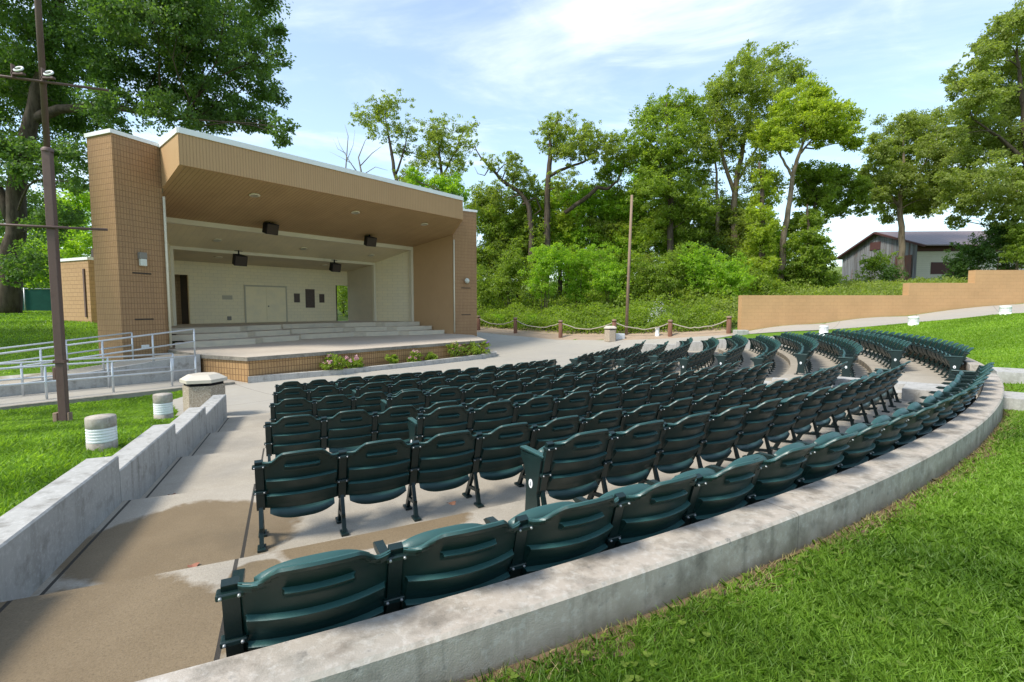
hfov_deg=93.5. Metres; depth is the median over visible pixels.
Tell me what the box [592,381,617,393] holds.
stadium seat
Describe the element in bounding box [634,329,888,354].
stadium seats
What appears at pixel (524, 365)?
stadium seat
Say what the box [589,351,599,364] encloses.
stadium seat
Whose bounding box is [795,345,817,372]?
stadium seat
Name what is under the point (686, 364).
stadium seat
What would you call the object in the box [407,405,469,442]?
stadium seat
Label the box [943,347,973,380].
stadium seat
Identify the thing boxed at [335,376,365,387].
stadium seat
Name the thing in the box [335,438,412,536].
stadium seat
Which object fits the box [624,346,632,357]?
stadium seat
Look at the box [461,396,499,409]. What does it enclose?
stadium seat
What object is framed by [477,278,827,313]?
weeds
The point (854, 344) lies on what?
stadium seat
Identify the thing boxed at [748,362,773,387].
stadium seat
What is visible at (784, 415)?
stadium seat
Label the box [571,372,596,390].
stadium seat
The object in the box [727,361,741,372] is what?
stadium seat
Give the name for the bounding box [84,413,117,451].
light bollard
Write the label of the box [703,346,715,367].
stadium seat
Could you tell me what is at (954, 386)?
stadium seat
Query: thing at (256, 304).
door
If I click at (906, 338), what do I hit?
stadium seat
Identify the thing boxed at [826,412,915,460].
stadium seat
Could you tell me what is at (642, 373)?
stadium seat
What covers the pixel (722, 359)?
stadium seat
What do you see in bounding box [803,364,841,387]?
stadium seat
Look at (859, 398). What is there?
stadium seat
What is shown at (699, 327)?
rope
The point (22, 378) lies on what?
handrail
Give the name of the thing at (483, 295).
shrub
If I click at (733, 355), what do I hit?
stadium seat
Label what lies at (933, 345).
stadium seat
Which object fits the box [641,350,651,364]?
stadium seat
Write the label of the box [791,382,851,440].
stadium seat
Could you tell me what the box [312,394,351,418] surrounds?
stadium seat
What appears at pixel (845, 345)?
stadium seat
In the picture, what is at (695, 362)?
stadium seat
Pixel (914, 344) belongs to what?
stadium seat
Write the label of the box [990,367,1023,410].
entry steps
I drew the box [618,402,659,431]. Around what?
stadium seat
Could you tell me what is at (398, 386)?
stadium seat
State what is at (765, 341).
stadium seat
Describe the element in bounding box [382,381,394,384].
stadium seat
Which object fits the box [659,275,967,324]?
weeds
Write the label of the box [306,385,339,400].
stadium seat
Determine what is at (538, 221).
broadleaf tree
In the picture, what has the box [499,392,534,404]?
stadium seat
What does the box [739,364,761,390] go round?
stadium seat
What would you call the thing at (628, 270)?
timber pole
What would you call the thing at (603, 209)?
broadleaf tree
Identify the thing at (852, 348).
stadium seat
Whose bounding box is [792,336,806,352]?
stadium seat
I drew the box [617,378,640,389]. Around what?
stadium seat
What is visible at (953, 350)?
stadium seat
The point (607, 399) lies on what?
stadium seat
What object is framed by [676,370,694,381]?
stadium seat
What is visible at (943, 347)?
stadium seat
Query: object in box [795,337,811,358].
stadium seat
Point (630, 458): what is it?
stadium seat
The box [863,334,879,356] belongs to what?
stadium seat
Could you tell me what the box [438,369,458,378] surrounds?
stadium seat
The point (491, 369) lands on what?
stadium seat
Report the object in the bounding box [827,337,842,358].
stadium seat
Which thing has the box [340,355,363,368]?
flowering plant
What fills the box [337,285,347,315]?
shrub
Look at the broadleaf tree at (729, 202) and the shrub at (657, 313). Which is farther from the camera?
the broadleaf tree at (729, 202)
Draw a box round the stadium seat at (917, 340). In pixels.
[906,336,924,359]
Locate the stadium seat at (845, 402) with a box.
[812,377,865,432]
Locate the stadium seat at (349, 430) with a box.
[320,409,373,452]
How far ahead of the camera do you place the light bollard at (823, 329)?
22.87 m
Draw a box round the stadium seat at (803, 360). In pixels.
[793,346,816,374]
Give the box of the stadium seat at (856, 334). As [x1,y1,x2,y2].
[846,331,860,341]
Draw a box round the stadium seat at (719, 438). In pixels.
[674,404,749,475]
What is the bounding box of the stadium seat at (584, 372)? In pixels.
[574,370,592,376]
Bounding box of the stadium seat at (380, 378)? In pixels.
[365,374,391,384]
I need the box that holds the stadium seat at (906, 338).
[897,334,912,356]
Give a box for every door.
[245,286,266,321]
[266,287,285,321]
[894,255,911,280]
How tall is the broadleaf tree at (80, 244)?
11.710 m
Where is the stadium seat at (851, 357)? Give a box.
[838,348,863,377]
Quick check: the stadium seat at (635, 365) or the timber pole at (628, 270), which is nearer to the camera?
the stadium seat at (635, 365)
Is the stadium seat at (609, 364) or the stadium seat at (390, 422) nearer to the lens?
the stadium seat at (390, 422)
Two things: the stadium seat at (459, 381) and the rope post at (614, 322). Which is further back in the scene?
the rope post at (614, 322)
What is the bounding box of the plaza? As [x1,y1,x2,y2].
[173,332,731,417]
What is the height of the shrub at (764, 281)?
2.699 m
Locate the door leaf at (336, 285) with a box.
[336,285,337,320]
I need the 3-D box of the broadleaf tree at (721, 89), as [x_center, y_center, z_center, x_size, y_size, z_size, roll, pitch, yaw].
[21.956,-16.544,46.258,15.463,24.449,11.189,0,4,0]
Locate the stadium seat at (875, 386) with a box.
[844,370,890,423]
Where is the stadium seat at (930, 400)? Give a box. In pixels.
[908,386,976,422]
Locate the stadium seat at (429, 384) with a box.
[418,377,446,390]
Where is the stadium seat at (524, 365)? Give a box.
[512,362,528,370]
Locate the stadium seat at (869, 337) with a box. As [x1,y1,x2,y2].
[860,333,875,354]
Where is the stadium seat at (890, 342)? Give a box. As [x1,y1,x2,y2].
[877,338,897,362]
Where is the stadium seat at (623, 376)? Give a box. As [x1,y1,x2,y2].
[614,367,634,383]
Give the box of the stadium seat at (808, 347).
[798,340,816,364]
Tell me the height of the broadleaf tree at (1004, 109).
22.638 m
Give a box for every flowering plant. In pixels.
[319,353,346,369]
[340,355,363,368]
[384,354,398,363]
[406,350,422,361]
[424,352,437,360]
[446,340,464,356]
[462,340,483,355]
[476,341,491,354]
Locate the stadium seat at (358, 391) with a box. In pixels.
[352,382,388,396]
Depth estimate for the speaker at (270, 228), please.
23.71 m
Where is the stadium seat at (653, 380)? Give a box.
[640,375,660,385]
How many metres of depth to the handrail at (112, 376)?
13.89 m
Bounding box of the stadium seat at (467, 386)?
[459,383,479,389]
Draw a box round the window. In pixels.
[930,262,952,273]
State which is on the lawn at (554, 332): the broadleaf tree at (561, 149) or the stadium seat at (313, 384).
the broadleaf tree at (561, 149)
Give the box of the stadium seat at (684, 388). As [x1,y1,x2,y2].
[668,376,698,404]
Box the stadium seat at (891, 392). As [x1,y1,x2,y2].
[867,361,910,407]
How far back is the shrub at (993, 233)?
39.56 m
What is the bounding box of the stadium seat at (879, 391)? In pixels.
[850,367,899,417]
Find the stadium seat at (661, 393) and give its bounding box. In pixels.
[645,379,675,405]
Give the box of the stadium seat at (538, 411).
[511,395,554,426]
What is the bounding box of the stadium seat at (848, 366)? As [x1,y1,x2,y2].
[837,349,862,377]
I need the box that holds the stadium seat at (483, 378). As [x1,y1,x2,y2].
[471,373,495,383]
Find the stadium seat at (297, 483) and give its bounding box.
[252,448,338,552]
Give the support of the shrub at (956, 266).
on the lawn at (554, 332)
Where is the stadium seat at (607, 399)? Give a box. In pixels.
[586,387,622,417]
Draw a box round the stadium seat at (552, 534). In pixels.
[483,494,618,578]
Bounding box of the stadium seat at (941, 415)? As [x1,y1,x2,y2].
[893,391,967,431]
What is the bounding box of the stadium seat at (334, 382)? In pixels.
[330,377,346,385]
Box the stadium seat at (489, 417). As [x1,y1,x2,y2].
[466,400,514,434]
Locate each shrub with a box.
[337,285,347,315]
[477,264,503,309]
[486,248,533,306]
[490,314,507,323]
[514,259,557,305]
[517,241,572,311]
[526,314,537,325]
[559,240,601,306]
[565,246,623,296]
[584,241,631,308]
[615,247,661,301]
[624,249,678,290]
[642,241,699,299]
[647,303,665,322]
[674,240,725,298]
[681,235,732,288]
[704,250,758,302]
[740,267,786,294]
[821,266,852,287]
[852,249,903,282]
[873,263,908,281]
[938,253,979,279]
[944,232,998,279]
[974,217,1023,269]
[998,222,1023,269]
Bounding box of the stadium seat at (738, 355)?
[726,345,744,368]
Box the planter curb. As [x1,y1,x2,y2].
[248,351,496,382]
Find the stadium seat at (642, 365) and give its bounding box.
[636,362,649,369]
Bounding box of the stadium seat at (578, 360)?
[570,353,586,364]
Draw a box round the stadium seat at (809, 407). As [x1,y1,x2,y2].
[771,386,830,450]
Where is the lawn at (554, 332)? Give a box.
[0,274,1023,681]
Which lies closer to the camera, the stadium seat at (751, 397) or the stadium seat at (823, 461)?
the stadium seat at (823, 461)
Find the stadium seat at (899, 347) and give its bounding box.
[885,341,908,368]
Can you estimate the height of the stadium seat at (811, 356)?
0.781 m
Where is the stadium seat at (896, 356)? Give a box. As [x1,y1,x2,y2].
[886,342,910,372]
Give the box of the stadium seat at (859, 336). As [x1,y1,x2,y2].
[850,332,865,352]
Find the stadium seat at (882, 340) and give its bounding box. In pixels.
[870,336,888,359]
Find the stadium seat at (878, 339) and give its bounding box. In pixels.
[867,335,885,358]
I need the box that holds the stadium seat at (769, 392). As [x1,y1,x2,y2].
[756,379,784,405]
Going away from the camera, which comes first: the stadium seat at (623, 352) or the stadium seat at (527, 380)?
the stadium seat at (527, 380)
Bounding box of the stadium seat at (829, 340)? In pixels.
[821,336,835,355]
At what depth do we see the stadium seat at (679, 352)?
17.81 m
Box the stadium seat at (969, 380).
[945,365,993,403]
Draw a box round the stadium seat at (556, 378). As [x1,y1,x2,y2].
[554,373,574,379]
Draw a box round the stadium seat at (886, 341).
[873,337,893,361]
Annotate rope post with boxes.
[477,316,480,329]
[513,317,517,333]
[558,320,562,337]
[612,319,616,326]
[668,320,672,336]
[726,316,731,333]
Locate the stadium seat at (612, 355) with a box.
[608,350,617,359]
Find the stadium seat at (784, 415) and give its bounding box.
[742,392,809,456]
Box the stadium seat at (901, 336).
[893,333,906,355]
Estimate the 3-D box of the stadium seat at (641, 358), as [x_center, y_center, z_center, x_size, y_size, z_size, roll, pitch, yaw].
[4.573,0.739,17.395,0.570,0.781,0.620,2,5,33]
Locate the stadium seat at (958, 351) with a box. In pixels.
[940,346,968,377]
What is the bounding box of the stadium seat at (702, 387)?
[691,372,717,399]
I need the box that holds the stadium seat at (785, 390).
[767,376,801,399]
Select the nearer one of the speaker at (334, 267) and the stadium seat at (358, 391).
the stadium seat at (358, 391)
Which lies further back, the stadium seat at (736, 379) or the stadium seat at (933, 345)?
the stadium seat at (933, 345)
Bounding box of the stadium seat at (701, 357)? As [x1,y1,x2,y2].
[693,350,706,370]
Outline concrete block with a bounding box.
[733,330,748,334]
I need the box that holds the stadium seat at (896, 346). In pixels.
[881,340,905,367]
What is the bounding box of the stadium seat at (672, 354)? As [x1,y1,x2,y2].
[666,348,676,364]
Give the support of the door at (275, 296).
in the bandshell
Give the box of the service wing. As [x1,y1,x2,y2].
[60,257,181,323]
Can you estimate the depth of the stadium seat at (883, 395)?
7.87 m
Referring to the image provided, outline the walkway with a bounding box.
[0,380,230,405]
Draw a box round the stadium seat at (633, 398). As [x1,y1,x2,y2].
[617,383,650,411]
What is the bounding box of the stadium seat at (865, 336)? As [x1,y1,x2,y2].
[854,332,870,353]
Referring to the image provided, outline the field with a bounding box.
[337,266,841,295]
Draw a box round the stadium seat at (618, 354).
[614,349,622,368]
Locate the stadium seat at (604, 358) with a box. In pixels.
[593,351,611,362]
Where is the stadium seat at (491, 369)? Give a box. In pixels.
[478,365,496,374]
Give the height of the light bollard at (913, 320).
0.612 m
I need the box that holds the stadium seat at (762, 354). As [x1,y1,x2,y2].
[757,348,777,373]
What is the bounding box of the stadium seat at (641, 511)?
[573,474,696,550]
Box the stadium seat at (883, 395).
[860,363,905,412]
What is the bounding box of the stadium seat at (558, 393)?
[533,388,564,397]
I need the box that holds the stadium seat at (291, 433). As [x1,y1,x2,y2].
[263,414,321,461]
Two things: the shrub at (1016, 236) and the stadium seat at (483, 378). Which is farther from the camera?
the shrub at (1016, 236)
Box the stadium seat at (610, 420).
[578,408,623,432]
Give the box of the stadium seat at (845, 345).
[834,340,852,363]
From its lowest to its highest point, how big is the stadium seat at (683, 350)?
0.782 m
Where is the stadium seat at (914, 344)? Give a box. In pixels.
[911,337,930,361]
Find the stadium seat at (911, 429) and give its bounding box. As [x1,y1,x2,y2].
[853,404,937,449]
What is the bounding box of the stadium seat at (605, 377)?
[594,370,616,387]
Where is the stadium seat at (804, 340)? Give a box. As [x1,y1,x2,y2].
[794,337,809,357]
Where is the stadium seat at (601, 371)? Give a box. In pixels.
[597,368,609,374]
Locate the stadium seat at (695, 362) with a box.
[687,351,702,369]
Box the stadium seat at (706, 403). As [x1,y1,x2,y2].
[688,392,720,415]
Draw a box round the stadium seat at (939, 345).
[925,340,947,367]
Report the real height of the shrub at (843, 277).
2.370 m
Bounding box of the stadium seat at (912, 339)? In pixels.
[901,335,918,358]
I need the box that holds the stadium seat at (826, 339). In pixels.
[818,335,832,354]
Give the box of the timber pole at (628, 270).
[625,195,632,334]
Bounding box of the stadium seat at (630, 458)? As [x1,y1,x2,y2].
[587,420,664,499]
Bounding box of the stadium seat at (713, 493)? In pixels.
[646,457,764,526]
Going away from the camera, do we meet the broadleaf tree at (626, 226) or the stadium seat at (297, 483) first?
the stadium seat at (297, 483)
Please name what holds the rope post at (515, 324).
on the lawn at (554, 332)
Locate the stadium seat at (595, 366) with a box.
[586,361,602,371]
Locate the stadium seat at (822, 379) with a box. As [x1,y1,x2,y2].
[813,367,833,391]
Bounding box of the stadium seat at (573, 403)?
[550,391,590,419]
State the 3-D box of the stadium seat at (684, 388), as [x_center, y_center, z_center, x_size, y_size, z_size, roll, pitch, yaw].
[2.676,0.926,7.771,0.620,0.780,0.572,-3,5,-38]
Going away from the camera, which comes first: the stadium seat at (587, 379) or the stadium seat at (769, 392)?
the stadium seat at (769, 392)
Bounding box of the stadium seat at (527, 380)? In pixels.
[518,377,532,383]
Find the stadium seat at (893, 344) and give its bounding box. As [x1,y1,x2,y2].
[880,339,901,364]
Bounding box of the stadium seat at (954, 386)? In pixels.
[935,372,990,409]
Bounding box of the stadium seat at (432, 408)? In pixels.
[418,400,461,413]
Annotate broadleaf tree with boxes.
[0,0,301,312]
[0,186,75,260]
[0,188,92,289]
[348,89,429,187]
[403,166,471,205]
[411,109,479,183]
[463,194,528,302]
[467,179,530,302]
[468,108,640,301]
[491,199,540,298]
[501,181,570,299]
[531,190,584,295]
[538,177,594,300]
[540,183,631,292]
[574,175,645,292]
[587,192,651,291]
[597,178,658,290]
[599,156,676,257]
[617,83,724,286]
[637,196,697,290]
[653,192,728,286]
[674,39,816,273]
[693,214,749,283]
[722,191,773,273]
[737,162,788,289]
[746,72,869,281]
[748,213,803,273]
[774,204,841,289]
[786,159,875,243]
[855,105,975,279]
[929,0,1023,230]
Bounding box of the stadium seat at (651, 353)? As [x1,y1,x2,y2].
[646,349,654,361]
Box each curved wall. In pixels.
[136,373,1003,681]
[904,351,983,370]
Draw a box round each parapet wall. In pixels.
[0,394,226,601]
[633,334,819,352]
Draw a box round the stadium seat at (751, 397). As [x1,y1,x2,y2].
[739,383,766,407]
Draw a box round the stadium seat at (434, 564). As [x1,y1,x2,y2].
[373,520,519,613]
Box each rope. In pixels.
[479,318,513,324]
[516,320,558,327]
[562,323,611,329]
[616,323,667,329]
[673,320,726,328]
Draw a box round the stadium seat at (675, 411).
[656,397,692,422]
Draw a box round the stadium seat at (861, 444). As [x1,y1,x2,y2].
[794,421,889,473]
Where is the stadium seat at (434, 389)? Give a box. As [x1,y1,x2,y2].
[423,385,449,393]
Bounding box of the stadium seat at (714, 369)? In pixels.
[704,365,720,375]
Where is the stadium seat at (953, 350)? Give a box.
[937,344,963,374]
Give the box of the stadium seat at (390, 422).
[371,405,419,443]
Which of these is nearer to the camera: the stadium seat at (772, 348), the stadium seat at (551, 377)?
the stadium seat at (551, 377)
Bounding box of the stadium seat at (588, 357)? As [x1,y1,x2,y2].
[584,352,593,363]
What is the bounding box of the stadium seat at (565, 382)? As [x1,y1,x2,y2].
[549,375,574,390]
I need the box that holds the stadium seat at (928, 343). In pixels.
[916,338,936,363]
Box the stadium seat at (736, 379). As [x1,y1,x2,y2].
[723,367,749,394]
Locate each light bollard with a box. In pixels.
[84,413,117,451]
[153,392,173,419]
[655,328,658,335]
[819,326,828,335]
[908,316,918,325]
[999,306,1011,314]
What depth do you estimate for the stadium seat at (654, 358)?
15.77 m
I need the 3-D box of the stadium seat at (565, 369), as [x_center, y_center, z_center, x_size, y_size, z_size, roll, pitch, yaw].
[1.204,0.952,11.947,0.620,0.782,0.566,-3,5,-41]
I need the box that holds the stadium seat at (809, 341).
[796,338,813,345]
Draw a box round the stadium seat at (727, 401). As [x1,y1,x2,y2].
[712,388,746,414]
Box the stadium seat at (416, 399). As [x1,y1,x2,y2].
[380,390,426,411]
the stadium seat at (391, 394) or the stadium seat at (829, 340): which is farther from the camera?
the stadium seat at (829, 340)
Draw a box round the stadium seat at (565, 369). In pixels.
[555,364,572,376]
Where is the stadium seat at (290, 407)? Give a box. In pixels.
[269,398,312,422]
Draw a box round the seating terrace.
[0,346,977,681]
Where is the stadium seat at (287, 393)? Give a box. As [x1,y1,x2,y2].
[272,387,306,403]
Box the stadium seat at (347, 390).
[339,383,364,397]
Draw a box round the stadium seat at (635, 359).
[631,352,641,364]
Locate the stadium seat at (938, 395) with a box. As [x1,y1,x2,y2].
[919,381,983,414]
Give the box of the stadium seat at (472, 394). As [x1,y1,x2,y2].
[460,383,494,403]
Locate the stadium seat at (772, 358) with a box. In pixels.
[759,347,779,371]
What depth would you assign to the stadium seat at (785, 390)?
7.53 m
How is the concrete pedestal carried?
on the seating terrace
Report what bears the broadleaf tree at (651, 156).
on the lawn at (554, 332)
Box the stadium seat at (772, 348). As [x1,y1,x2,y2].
[764,342,780,362]
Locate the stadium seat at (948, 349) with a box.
[933,343,958,372]
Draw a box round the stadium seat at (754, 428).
[714,398,781,467]
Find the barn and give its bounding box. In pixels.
[835,231,1023,280]
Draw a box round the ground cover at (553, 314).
[477,299,728,333]
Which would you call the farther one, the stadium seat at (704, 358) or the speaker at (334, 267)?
the speaker at (334, 267)
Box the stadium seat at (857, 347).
[838,345,861,372]
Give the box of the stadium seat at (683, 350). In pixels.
[679,344,687,364]
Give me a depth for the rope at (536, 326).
33.47 m
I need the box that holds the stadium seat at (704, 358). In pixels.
[695,348,710,370]
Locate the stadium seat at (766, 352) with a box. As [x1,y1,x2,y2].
[761,345,779,369]
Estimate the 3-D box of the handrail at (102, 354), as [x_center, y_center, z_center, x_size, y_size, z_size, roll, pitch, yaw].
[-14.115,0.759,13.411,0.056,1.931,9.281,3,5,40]
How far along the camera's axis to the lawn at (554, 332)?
20.69 m
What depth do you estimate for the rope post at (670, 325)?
29.51 m
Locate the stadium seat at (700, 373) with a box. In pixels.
[691,367,708,378]
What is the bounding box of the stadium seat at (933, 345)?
[920,339,942,365]
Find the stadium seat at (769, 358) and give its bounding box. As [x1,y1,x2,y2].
[753,349,776,376]
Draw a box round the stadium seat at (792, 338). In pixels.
[785,333,797,352]
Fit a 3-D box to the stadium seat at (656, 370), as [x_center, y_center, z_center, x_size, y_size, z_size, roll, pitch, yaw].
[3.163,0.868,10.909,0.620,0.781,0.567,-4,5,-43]
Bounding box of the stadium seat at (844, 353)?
[839,346,862,374]
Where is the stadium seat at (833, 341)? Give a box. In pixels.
[824,336,839,357]
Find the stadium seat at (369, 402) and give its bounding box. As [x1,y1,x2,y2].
[351,391,388,413]
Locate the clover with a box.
[490,455,1023,681]
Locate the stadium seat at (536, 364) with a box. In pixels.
[528,361,542,368]
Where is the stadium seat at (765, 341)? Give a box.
[757,337,769,353]
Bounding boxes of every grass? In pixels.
[0,310,111,373]
[0,390,182,516]
[450,386,1023,681]
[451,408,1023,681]
[828,312,1023,412]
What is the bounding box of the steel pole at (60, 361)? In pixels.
[0,0,108,421]
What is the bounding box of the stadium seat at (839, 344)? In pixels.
[830,338,846,360]
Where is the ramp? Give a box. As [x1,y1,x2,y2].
[0,354,200,396]
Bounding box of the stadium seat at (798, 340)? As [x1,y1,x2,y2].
[790,335,804,354]
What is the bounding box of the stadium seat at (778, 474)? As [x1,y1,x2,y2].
[705,443,815,505]
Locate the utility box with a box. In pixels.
[616,333,624,339]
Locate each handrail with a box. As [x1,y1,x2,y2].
[0,328,195,379]
[0,332,133,369]
[0,353,174,395]
[0,355,196,398]
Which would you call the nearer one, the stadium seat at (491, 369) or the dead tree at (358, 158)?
the stadium seat at (491, 369)
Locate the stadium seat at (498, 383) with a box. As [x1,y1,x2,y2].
[491,380,506,386]
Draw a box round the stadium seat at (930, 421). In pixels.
[875,397,953,438]
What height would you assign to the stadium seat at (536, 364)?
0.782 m
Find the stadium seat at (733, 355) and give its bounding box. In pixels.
[723,347,739,364]
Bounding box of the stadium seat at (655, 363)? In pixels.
[649,360,661,367]
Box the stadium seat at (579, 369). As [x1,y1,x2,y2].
[571,363,587,374]
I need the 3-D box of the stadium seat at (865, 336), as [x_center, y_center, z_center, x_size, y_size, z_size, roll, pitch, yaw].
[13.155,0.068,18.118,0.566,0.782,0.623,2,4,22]
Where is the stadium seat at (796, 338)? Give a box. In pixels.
[788,334,801,353]
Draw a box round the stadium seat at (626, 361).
[615,353,634,367]
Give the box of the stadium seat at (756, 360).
[750,351,772,378]
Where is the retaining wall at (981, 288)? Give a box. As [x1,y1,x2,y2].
[737,270,1023,330]
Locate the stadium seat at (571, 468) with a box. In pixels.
[520,429,611,510]
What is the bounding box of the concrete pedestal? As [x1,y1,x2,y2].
[901,382,946,401]
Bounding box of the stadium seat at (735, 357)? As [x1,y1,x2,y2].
[722,346,741,363]
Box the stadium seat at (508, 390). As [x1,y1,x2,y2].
[493,380,523,399]
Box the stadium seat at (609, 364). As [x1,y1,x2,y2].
[600,359,615,369]
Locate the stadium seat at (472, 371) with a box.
[459,367,478,376]
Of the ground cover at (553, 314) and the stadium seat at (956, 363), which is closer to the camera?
the stadium seat at (956, 363)
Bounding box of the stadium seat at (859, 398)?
[831,373,879,425]
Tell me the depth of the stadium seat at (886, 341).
15.32 m
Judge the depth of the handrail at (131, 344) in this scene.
15.84 m
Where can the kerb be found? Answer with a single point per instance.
(105, 397)
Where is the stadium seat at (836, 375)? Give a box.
[813,361,847,387]
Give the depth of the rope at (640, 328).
30.09 m
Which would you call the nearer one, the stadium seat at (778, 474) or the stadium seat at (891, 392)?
the stadium seat at (778, 474)
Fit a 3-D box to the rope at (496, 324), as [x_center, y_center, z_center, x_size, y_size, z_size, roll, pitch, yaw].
[-1.192,-1.497,36.482,0.066,0.519,4.183,-4,5,-44]
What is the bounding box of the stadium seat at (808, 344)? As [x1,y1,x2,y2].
[797,339,815,362]
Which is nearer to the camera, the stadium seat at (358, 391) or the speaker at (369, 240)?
the stadium seat at (358, 391)
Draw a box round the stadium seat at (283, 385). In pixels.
[275,381,303,391]
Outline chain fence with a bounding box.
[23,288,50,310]
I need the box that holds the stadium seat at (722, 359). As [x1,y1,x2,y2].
[714,348,735,366]
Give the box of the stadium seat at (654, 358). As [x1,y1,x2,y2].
[648,350,667,363]
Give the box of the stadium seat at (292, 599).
[215,549,390,656]
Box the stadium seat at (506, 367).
[496,364,513,373]
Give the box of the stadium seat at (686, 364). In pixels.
[677,352,698,374]
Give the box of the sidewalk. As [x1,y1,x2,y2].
[749,304,1023,333]
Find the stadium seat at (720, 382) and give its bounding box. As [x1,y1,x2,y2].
[709,369,734,394]
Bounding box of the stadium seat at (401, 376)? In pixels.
[391,373,415,383]
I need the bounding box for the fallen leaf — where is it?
[188,562,199,567]
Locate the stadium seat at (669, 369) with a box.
[661,361,678,377]
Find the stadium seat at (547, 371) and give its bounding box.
[536,366,555,378]
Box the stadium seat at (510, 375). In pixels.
[495,370,517,381]
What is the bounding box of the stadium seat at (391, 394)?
[389,388,422,395]
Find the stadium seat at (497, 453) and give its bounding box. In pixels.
[462,422,532,507]
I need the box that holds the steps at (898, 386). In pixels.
[831,376,906,397]
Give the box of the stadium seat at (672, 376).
[658,373,678,383]
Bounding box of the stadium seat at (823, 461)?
[755,431,858,488]
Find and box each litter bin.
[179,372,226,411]
[604,326,616,341]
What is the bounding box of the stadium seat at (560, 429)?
[514,415,581,486]
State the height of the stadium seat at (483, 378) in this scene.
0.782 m
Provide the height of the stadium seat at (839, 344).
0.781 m
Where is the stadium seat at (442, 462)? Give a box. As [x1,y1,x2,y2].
[403,430,476,521]
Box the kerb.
[0,382,234,409]
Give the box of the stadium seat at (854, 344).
[836,343,857,350]
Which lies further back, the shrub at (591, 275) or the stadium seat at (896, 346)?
the shrub at (591, 275)
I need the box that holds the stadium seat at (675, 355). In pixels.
[671,346,681,361]
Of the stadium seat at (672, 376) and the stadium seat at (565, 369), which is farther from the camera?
the stadium seat at (565, 369)
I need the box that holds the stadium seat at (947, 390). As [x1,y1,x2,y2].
[929,376,988,415]
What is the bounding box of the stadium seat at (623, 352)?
[613,348,627,367]
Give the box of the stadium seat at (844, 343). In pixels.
[831,339,849,361]
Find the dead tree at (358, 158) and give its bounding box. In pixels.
[333,126,384,302]
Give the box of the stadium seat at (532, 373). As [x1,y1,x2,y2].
[516,368,537,379]
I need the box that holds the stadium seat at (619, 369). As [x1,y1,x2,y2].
[614,366,624,371]
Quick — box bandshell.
[84,127,486,382]
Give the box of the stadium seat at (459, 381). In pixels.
[446,375,472,387]
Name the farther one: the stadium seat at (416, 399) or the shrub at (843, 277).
the shrub at (843, 277)
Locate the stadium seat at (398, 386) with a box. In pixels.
[388,379,418,393]
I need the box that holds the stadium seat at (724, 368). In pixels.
[717,363,731,374]
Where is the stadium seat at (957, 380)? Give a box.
[941,368,993,407]
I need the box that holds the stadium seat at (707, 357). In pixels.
[698,347,713,368]
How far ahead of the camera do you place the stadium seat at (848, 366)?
12.33 m
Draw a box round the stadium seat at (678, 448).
[638,412,710,483]
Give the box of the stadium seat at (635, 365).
[624,364,637,369]
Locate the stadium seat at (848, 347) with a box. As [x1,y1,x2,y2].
[836,341,854,364]
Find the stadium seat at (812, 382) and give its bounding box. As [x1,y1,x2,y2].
[802,369,824,392]
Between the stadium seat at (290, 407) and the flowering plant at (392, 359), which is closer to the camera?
the stadium seat at (290, 407)
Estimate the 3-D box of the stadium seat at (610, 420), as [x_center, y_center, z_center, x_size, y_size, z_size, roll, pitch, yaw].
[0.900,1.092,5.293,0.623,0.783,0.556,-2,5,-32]
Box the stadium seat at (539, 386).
[522,377,550,394]
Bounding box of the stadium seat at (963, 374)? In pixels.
[948,362,993,401]
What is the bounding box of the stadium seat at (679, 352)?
[675,345,684,366]
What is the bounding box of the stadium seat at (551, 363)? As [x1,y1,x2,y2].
[542,359,556,367]
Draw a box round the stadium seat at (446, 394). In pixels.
[425,387,462,407]
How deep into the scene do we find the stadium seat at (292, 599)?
1.83 m
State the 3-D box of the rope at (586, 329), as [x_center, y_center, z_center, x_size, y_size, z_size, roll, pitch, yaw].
[4.866,-1.007,31.303,3.582,0.550,0.066,2,4,23]
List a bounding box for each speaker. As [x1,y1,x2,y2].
[232,250,247,265]
[262,222,278,234]
[329,260,340,271]
[364,235,376,246]
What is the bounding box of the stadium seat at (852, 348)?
[838,344,859,370]
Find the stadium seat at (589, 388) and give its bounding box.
[563,385,593,397]
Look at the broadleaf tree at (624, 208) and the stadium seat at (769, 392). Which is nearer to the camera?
the stadium seat at (769, 392)
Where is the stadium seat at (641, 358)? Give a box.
[637,351,646,365]
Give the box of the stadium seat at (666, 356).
[657,349,672,364]
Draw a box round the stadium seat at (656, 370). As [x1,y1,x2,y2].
[647,363,665,378]
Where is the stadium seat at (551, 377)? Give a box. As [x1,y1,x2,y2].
[532,375,554,380]
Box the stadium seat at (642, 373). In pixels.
[632,365,651,380]
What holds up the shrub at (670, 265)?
on the lawn at (554, 332)
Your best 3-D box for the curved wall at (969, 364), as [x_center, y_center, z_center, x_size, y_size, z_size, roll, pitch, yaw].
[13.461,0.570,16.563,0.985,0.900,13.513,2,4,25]
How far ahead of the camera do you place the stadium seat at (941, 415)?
5.29 m
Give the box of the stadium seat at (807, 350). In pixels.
[797,343,818,368]
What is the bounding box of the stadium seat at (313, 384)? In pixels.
[303,379,330,389]
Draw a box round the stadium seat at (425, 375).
[415,371,437,380]
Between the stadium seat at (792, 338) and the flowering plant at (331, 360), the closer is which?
the flowering plant at (331, 360)
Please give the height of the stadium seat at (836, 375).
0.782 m
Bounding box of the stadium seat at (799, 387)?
[783,372,812,396]
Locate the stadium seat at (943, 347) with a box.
[929,341,953,369]
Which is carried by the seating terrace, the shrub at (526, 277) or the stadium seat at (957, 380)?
the stadium seat at (957, 380)
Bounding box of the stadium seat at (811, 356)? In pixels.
[797,344,818,370]

